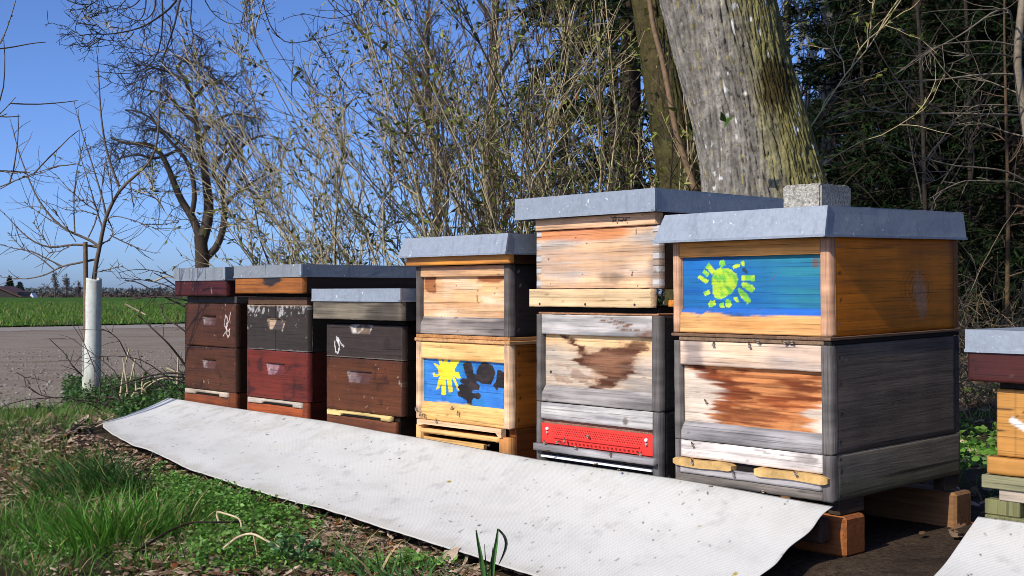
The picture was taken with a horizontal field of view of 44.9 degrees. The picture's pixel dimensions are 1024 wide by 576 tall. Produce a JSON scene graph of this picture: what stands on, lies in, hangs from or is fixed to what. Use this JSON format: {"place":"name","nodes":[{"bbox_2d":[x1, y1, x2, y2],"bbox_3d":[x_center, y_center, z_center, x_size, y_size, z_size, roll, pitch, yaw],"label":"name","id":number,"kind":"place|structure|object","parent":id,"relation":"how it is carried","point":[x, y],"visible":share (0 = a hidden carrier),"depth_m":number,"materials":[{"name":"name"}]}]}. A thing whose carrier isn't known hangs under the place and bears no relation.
{"place":"outdoors","nodes":[
{"label":"outdoors","id":0,"kind":"place"},
{"bbox_2d":[0,297,658,326],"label":"field","id":1,"kind":"structure","parent":0,"point":[76,299],"depth_m":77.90,"materials":[{"name":"green plant"}]},
{"bbox_2d":[0,286,37,297],"bbox_3d":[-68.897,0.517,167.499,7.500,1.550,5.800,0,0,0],"label":"farmhouse","id":2,"kind":"object","parent":1,"relation":"on","point":[10,292],"visible":0.91,"depth_m":165.24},
{"bbox_2d":[0,0,985,293],"label":"sky","id":3,"kind":"structure","parent":0,"point":[37,73],"materials":[{"name":"blue"}]},
{"bbox_2d":[0,294,999,575],"bbox_3d":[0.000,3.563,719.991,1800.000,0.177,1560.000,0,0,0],"label":"ground","id":4,"kind":"structure","parent":0,"point":[900,548],"depth_m":2.76,"materials":[{"name":"soil"}]},
{"bbox_2d":[4,275,13,285],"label":"distant conifer","id":5,"kind":"object","parent":4,"relation":"on","point":[9,283],"visible":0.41,"depth_m":184.74,"materials":[{"name":"green plant"}]},
{"bbox_2d":[17,281,24,290],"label":"distant conifer","id":6,"kind":"object","parent":4,"relation":"on","point":[19,284],"visible":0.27,"depth_m":194.88,"materials":[{"name":"green plant"}]},
{"bbox_2d":[0,0,78,186],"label":"sapling","id":7,"kind":"object","parent":4,"relation":"on","point":[18,116],"visible":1,"depth_m":3.97,"materials":[{"name":"brown plant"}]},
{"bbox_2d":[41,271,60,296],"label":"distant tree","id":8,"kind":"object","parent":4,"relation":"on","point":[54,284],"visible":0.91,"depth_m":171.95,"materials":[{"name":"grey plant"}]},
{"bbox_2d":[60,273,76,293],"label":"distant tree","id":9,"kind":"object","parent":4,"relation":"on","point":[66,281],"visible":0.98,"depth_m":175.91,"materials":[{"name":"grey plant"}]},
{"bbox_2d":[59,417,88,441],"bbox_3d":[-1.785,0.575,5.192,0.052,0.140,2.066,0,0,-16],"label":"fallen twig","id":10,"kind":"object","parent":4,"relation":"on","point":[74,428],"visible":0.25,"depth_m":4.47,"materials":[{"name":"wood"}]},
{"bbox_2d":[74,281,81,296],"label":"distant tree","id":11,"kind":"object","parent":4,"relation":"on","point":[78,289],"visible":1,"depth_m":179.95,"materials":[{"name":"grey plant"}]},
{"bbox_2d":[0,59,182,378],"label":"young tree","id":12,"kind":"object","parent":4,"relation":"on","point":[86,245],"visible":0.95,"depth_m":7.30,"materials":[{"name":"brown plant"}]},
{"bbox_2d":[0,324,184,330],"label":"lane","id":13,"kind":"structure","parent":4,"relation":"on","point":[76,327],"depth_m":23.10,"materials":[{"name":"grey asphalt"}]},
{"bbox_2d":[0,315,187,418],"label":"bramble","id":14,"kind":"object","parent":4,"relation":"on","point":[107,383],"visible":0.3,"depth_m":5.84,"materials":[{"name":"green plant"}]},
{"bbox_2d":[23,286,174,294],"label":"wood","id":15,"kind":"object","parent":4,"relation":"on","point":[38,290],"visible":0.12,"depth_m":426.24,"materials":[{"name":"brown plant"}]},
{"bbox_2d":[16,260,186,398],"bbox_3d":[-1.743,0.176,5.326,0.760,0.602,0.231,0,0,0],"label":"bramble","id":16,"kind":"object","parent":4,"relation":"on","point":[170,346],"visible":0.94,"depth_m":5.30,"materials":[{"name":"brown plant"}]},
{"bbox_2d":[36,291,186,296],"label":"distant hedge","id":17,"kind":"object","parent":4,"relation":"on","point":[142,294],"visible":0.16,"depth_m":178.76,"materials":[{"name":"brown plant"}]},
{"bbox_2d":[119,276,178,396],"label":"dry stalks","id":18,"kind":"object","parent":4,"relation":"on","point":[127,384],"visible":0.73,"depth_m":5.99,"materials":[{"name":"brown plant"}]},
{"bbox_2d":[74,20,304,267],"bbox_3d":[-6.795,-2.436,26.015,4.861,6.487,2.526,0,0,0],"label":"fruit tree","id":19,"kind":"object","parent":4,"relation":"on","point":[200,242],"visible":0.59,"depth_m":25.98,"materials":[{"name":"brown plant"}]},
{"bbox_2d":[120,3,378,281],"bbox_3d":[-1.597,-0.458,7.383,1.390,2.260,2.803,0,0,0],"label":"shrub","id":20,"kind":"object","parent":4,"relation":"on","point":[151,178],"visible":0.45,"depth_m":6.89,"materials":[{"name":"brown plant"}]},
{"bbox_2d":[145,16,395,265],"bbox_3d":[-1.317,-0.393,7.570,1.426,2.114,2.496,0,0,0],"label":"shrub","id":21,"kind":"object","parent":4,"relation":"on","point":[223,189],"visible":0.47,"depth_m":6.87,"materials":[{"name":"brown plant"}]},
{"bbox_2d":[54,0,510,265],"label":"shrub","id":22,"kind":"object","parent":4,"relation":"on","point":[284,151],"visible":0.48,"depth_m":6.83,"materials":[{"name":"brown plant"}]},
{"bbox_2d":[268,532,321,565],"bbox_3d":[-0.481,0.578,2.750,0.124,0.079,0.074,0,0,0],"label":"nettle plant","id":23,"kind":"object","parent":4,"relation":"on","point":[297,553],"visible":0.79,"depth_m":2.73,"materials":[{"name":"green plant"}]},
{"bbox_2d":[159,0,487,265],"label":"shrub","id":24,"kind":"object","parent":4,"relation":"on","point":[338,173],"visible":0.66,"depth_m":6.37,"materials":[{"name":"brown plant"}]},
{"bbox_2d":[144,0,548,265],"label":"shrub","id":25,"kind":"object","parent":4,"relation":"on","point":[315,116],"visible":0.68,"depth_m":5.80,"materials":[{"name":"brown plant"}]},
{"bbox_2d":[118,0,578,265],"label":"shrub","id":26,"kind":"object","parent":4,"relation":"on","point":[365,46],"visible":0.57,"depth_m":5.83,"materials":[{"name":"brown plant"}]},
{"bbox_2d":[360,0,478,236],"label":"bare tree","id":27,"kind":"object","parent":4,"relation":"on","point":[429,74],"visible":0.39,"depth_m":23.97,"materials":[{"name":"brown plant"}]},
{"bbox_2d":[45,0,827,198],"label":"leaning tree","id":28,"kind":"object","parent":4,"relation":"on","point":[753,133],"visible":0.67,"depth_m":4.63,"materials":[{"name":"grey plant"}]},
{"bbox_2d":[245,0,633,265],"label":"shrub","id":29,"kind":"object","parent":4,"relation":"on","point":[466,19],"visible":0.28,"depth_m":6.84,"materials":[{"name":"brown plant"}]},
{"bbox_2d":[339,0,594,232],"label":"bare tree","id":30,"kind":"object","parent":4,"relation":"on","point":[480,3],"visible":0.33,"depth_m":17.04,"materials":[{"name":"brown plant"}]},
{"bbox_2d":[103,398,832,575],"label":"ground cloth","id":31,"kind":"object","parent":4,"relation":"on","point":[549,518],"visible":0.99,"depth_m":2.94,"materials":[{"name":"white fabric"}]},
{"bbox_2d":[0,327,963,408],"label":"gravel yard","id":32,"kind":"structure","parent":4,"relation":"on","point":[145,341],"depth_m":13.11,"materials":[{"name":"grey gravel"}]},
{"bbox_2d":[82,278,101,398],"bbox_3d":[-2.475,0.300,7.298,0.112,0.721,0.107,0,0,0],"label":"tree guard","id":33,"kind":"object","parent":32,"relation":"on","point":[93,318],"visible":0.81,"depth_m":7.25,"materials":[{"name":"white plastic"}]},
{"bbox_2d":[0,349,184,408],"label":"pebbles","id":34,"kind":"object","parent":32,"relation":"on","point":[48,382],"visible":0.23,"depth_m":10.18,"materials":[{"name":"grey gravel"}]},
{"bbox_2d":[340,0,625,243],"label":"shrub","id":35,"kind":"object","parent":4,"relation":"on","point":[485,167],"visible":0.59,"depth_m":5.52,"materials":[{"name":"brown plant"}]},
{"bbox_2d":[328,0,643,243],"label":"shrub","id":36,"kind":"object","parent":4,"relation":"on","point":[562,49],"visible":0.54,"depth_m":6.00,"materials":[{"name":"brown plant"}]},
{"bbox_2d":[476,529,507,575],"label":"upright leaf plant","id":37,"kind":"object","parent":4,"relation":"on","point":[483,567],"visible":1,"depth_m":2.35,"materials":[{"name":"green plant"}]},
{"bbox_2d":[0,381,996,575],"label":"leaf litter","id":38,"kind":"object","parent":4,"relation":"on","point":[328,524],"visible":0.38,"depth_m":2.94,"materials":[{"name":"brown plant"}]},
{"bbox_2d":[134,521,242,552],"bbox_3d":[-0.770,0.578,2.913,0.060,0.042,0.286,0,0,44],"label":"fallen twig","id":39,"kind":"object","parent":38,"relation":"on","point":[156,538],"visible":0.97,"depth_m":2.93,"materials":[{"name":"brown wood"}]},
{"bbox_2d":[216,511,241,526],"bbox_3d":[-0.672,0.552,2.954,0.108,0.032,0.015,0,0,42],"label":"bent straw","id":40,"kind":"object","parent":38,"relation":"on","point":[228,514],"visible":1,"depth_m":2.96,"materials":[{"name":"beige plant"}]},
{"bbox_2d":[222,532,282,548],"bbox_3d":[-0.572,0.564,2.753,0.140,0.038,0.032,0,0,0],"label":"bent straw","id":41,"kind":"object","parent":38,"relation":"on","point":[246,534],"visible":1,"depth_m":2.76,"materials":[{"name":"beige plant"}]},
{"bbox_2d":[0,393,997,575],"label":"grass","id":42,"kind":"structure","parent":4,"relation":"on","point":[88,479],"depth_m":3.08,"materials":[{"name":"green plant"}]},
{"bbox_2d":[9,370,998,575],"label":"ground cover","id":43,"kind":"object","parent":4,"relation":"on","point":[242,497],"visible":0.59,"depth_m":3.16,"materials":[{"name":"green plant"}]},
{"bbox_2d":[253,536,257,555],"bbox_3d":[-0.565,0.567,2.736,0.008,0.038,0.064,0,0,-20],"label":"straw","id":44,"kind":"object","parent":43,"relation":"on","point":[255,545],"visible":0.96,"depth_m":2.76,"materials":[{"name":"beige plant"}]},
{"bbox_2d":[413,0,653,230],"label":"bare tree","id":45,"kind":"object","parent":4,"relation":"on","point":[642,121],"visible":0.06,"depth_m":16.43,"materials":[{"name":"brown plant"}]},
{"bbox_2d":[517,0,619,194],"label":"bare tree","id":46,"kind":"object","parent":4,"relation":"on","point":[527,58],"visible":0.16,"depth_m":20.07,"materials":[{"name":"brown plant"}]},
{"bbox_2d":[524,96,664,304],"bbox_3d":[0.908,-0.347,6.573,2.025,2.030,1.541,0,0,-26],"label":"shrub","id":47,"kind":"object","parent":4,"relation":"on","point":[621,143],"visible":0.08,"depth_m":5.81,"materials":[{"name":"brown plant"}]},
{"bbox_2d":[364,0,844,304],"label":"shrub","id":48,"kind":"object","parent":4,"relation":"on","point":[609,138],"visible":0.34,"depth_m":6.16,"materials":[{"name":"brown plant"}]},
{"bbox_2d":[451,0,810,304],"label":"spruce","id":49,"kind":"object","parent":4,"relation":"on","point":[625,9],"visible":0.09,"depth_m":10.41,"materials":[{"name":"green plant"}]},
{"bbox_2d":[631,0,700,304],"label":"mossy tree","id":50,"kind":"object","parent":4,"relation":"on","point":[648,53],"visible":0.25,"depth_m":5.63,"materials":[{"name":"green plant"}]},
{"bbox_2d":[647,0,697,190],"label":"trunk","id":51,"kind":"object","parent":4,"relation":"on","point":[682,151],"visible":0.69,"depth_m":5.21,"materials":[{"name":"brown plant"}]},
{"bbox_2d":[483,0,958,304],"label":"shrub","id":52,"kind":"object","parent":4,"relation":"on","point":[691,149],"visible":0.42,"depth_m":5.45,"materials":[{"name":"brown plant"}]},
{"bbox_2d":[778,0,844,148],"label":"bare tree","id":53,"kind":"object","parent":4,"relation":"on","point":[785,27],"visible":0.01,"depth_m":18.00,"materials":[{"name":"brown plant"}]},
{"bbox_2d":[799,517,829,543],"bbox_3d":[-0.303,0.495,3.531,0.038,0.050,2.794,0,0,-42],"label":"wooden batten","id":54,"kind":"object","parent":4,"relation":"on","point":[819,533],"visible":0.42,"depth_m":2.49,"materials":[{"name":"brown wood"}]},
{"bbox_2d":[173,267,260,409],"bbox_3d":[-0.903,0.209,4.577,0.560,0.560,0.393,0,0,-42],"label":"beehive","id":55,"kind":"object","parent":54,"relation":"on","point":[216,348],"visible":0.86,"depth_m":4.36,"materials":[{"name":"brown wood"}]},
{"bbox_2d":[233,264,432,420],"bbox_3d":[-0.598,0.207,4.240,0.560,0.562,0.426,0,0,-42],"label":"beehive","id":56,"kind":"object","parent":54,"relation":"on","point":[287,353],"visible":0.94,"depth_m":4.03,"materials":[{"name":"brown wood"}]},
{"bbox_2d":[311,288,423,436],"bbox_3d":[-0.273,0.244,3.862,0.535,0.484,0.462,0,0,-42],"label":"beehive","id":57,"kind":"object","parent":54,"relation":"on","point":[371,360],"visible":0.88,"depth_m":3.66,"materials":[{"name":"brown wood"}]},
{"bbox_2d":[791,511,864,556],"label":"timber beam","id":58,"kind":"structure","parent":4,"relation":"on","point":[847,535],"depth_m":2.53,"materials":[{"name":"brown wood"}]},
{"bbox_2d":[397,233,548,458],"bbox_3d":[0.038,0.172,3.537,0.568,0.625,0.463,0,0,-42],"label":"beehive","id":59,"kind":"object","parent":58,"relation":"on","point":[476,344],"visible":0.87,"depth_m":3.32,"materials":[{"name":"brown wood"}]},
{"bbox_2d":[652,205,967,515],"bbox_3d":[0.683,0.146,2.818,0.576,0.630,0.456,-1,1,-42],"label":"beehive","id":60,"kind":"object","parent":58,"relation":"on","point":[846,401],"visible":1,"depth_m":2.65,"materials":[{"name":"brown wood"}]},
{"bbox_2d":[783,183,850,207],"bbox_3d":[0.680,-0.198,2.761,0.097,0.063,0.138,0,1,44],"label":"concrete block","id":61,"kind":"object","parent":60,"relation":"on","point":[806,195],"depth_m":2.72,"materials":[{"name":"grey concrete"}]},
{"bbox_2d":[663,274,1023,382],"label":"dry brush","id":62,"kind":"object","parent":4,"relation":"on","point":[966,320],"visible":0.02,"depth_m":8.54,"materials":[{"name":"brown plant"}]},
{"bbox_2d":[739,484,970,527],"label":"timber beam","id":63,"kind":"structure","parent":4,"relation":"on","point":[928,504],"depth_m":2.88,"materials":[{"name":"brown wood"}]},
{"bbox_2d":[514,188,783,477],"bbox_3d":[0.385,0.119,3.179,0.586,0.690,0.486,0,0,-42],"label":"beehive","id":64,"kind":"object","parent":63,"relation":"on","point":[605,354],"visible":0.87,"depth_m":2.97,"materials":[{"name":"brown wood"}]},
{"bbox_2d":[815,0,903,206],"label":"young tree","id":65,"kind":"object","parent":4,"relation":"on","point":[862,87],"visible":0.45,"depth_m":11.44,"materials":[{"name":"brown plant"}]},
{"bbox_2d":[817,48,902,201],"bbox_3d":[4.166,-2.289,14.583,1.176,6.101,1.338,0,0,30],"label":"young tree","id":66,"kind":"object","parent":4,"relation":"on","point":[855,118],"visible":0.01,"depth_m":14.43,"materials":[{"name":"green plant"}]},
{"bbox_2d":[781,0,959,201],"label":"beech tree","id":67,"kind":"object","parent":4,"relation":"on","point":[806,98],"visible":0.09,"depth_m":12.91,"materials":[{"name":"green plant"}]},
{"bbox_2d":[781,0,1003,324],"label":"spruce","id":68,"kind":"object","parent":4,"relation":"on","point":[818,82],"visible":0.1,"depth_m":12.65,"materials":[{"name":"green plant"}]},
{"bbox_2d":[793,0,1002,302],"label":"spruce","id":69,"kind":"object","parent":4,"relation":"on","point":[816,104],"visible":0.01,"depth_m":16.81,"materials":[{"name":"green plant"}]},
{"bbox_2d":[783,0,1023,340],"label":"spruce","id":70,"kind":"object","parent":4,"relation":"on","point":[892,34],"visible":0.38,"depth_m":10.68,"materials":[{"name":"green plant"}]},
{"bbox_2d":[811,0,1003,301],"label":"spruce","id":71,"kind":"object","parent":4,"relation":"on","point":[934,100],"depth_m":15.94,"materials":[{"name":"green plant"}]},
{"bbox_2d":[811,0,1023,210],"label":"hazel","id":72,"kind":"object","parent":4,"relation":"on","point":[1017,74],"visible":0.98,"depth_m":6.08,"materials":[{"name":"brown plant"}]},
{"bbox_2d":[814,0,1021,354],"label":"spruce","id":73,"kind":"object","parent":4,"relation":"on","point":[999,208],"visible":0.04,"depth_m":11.84,"materials":[{"name":"green plant"}]},
{"bbox_2d":[816,0,1023,210],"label":"young tree","id":74,"kind":"object","parent":4,"relation":"on","point":[924,181],"visible":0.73,"depth_m":9.58,"materials":[{"name":"brown plant"}]},
{"bbox_2d":[824,0,1023,349],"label":"spruce","id":75,"kind":"object","parent":4,"relation":"on","point":[992,188],"visible":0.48,"depth_m":10.24,"materials":[{"name":"green plant"}]},
{"bbox_2d":[841,0,1023,370],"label":"young tree","id":76,"kind":"object","parent":4,"relation":"on","point":[971,144],"visible":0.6,"depth_m":9.88,"materials":[{"name":"brown plant"}]},
{"bbox_2d":[845,163,1023,418],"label":"dry brush","id":77,"kind":"object","parent":4,"relation":"on","point":[973,391],"visible":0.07,"depth_m":6.71,"materials":[{"name":"brown plant"}]},
{"bbox_2d":[859,185,1023,414],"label":"dry brush","id":78,"kind":"object","parent":4,"relation":"on","point":[987,303],"visible":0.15,"depth_m":6.90,"materials":[{"name":"brown plant"}]},
{"bbox_2d":[897,3,1006,209],"bbox_3d":[6.160,-3.736,15.049,4.673,9.204,4.866,0,0,0],"label":"spruce","id":79,"kind":"object","parent":4,"relation":"on","point":[947,99],"depth_m":14.88,"materials":[{"name":"green plant"}]},
{"bbox_2d":[934,516,1023,575],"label":"ground cloth","id":80,"kind":"object","parent":4,"relation":"on","point":[986,546],"visible":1,"depth_m":2.12,"materials":[{"name":"white fabric"}]},
{"bbox_2d":[955,247,1023,419],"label":"dry brush","id":81,"kind":"object","parent":4,"relation":"on","point":[985,319],"visible":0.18,"depth_m":6.78,"materials":[{"name":"brown plant"}]},
{"bbox_2d":[957,241,1023,387],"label":"dry brush","id":82,"kind":"object","parent":4,"relation":"on","point":[980,303],"visible":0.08,"depth_m":8.86,"materials":[{"name":"brown plant"}]},
{"bbox_2d":[958,280,1023,378],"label":"dry brush","id":83,"kind":"object","parent":4,"relation":"on","point":[982,318],"visible":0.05,"depth_m":9.21,"materials":[{"name":"brown plant"}]},
{"bbox_2d":[959,259,1023,398],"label":"dry brush","id":84,"kind":"object","parent":4,"relation":"on","point":[962,345],"visible":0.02,"depth_m":7.78,"materials":[{"name":"brown plant"}]},
{"bbox_2d":[970,0,1023,327],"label":"bare tree","id":85,"kind":"object","parent":4,"relation":"on","point":[1007,257],"visible":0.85,"depth_m":8.29,"materials":[{"name":"brown plant"}]},
{"bbox_2d":[982,473,1023,521],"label":"pallet stand","id":86,"kind":"object","parent":4,"relation":"on","point":[1007,503],"visible":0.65,"depth_m":2.22,"materials":[{"name":"green wood"}]},
{"bbox_2d":[964,327,1023,476],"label":"beehive","id":87,"kind":"object","parent":86,"relation":"on","point":[995,354],"visible":1,"depth_m":2.22,"materials":[{"name":"paint"}]}
]}

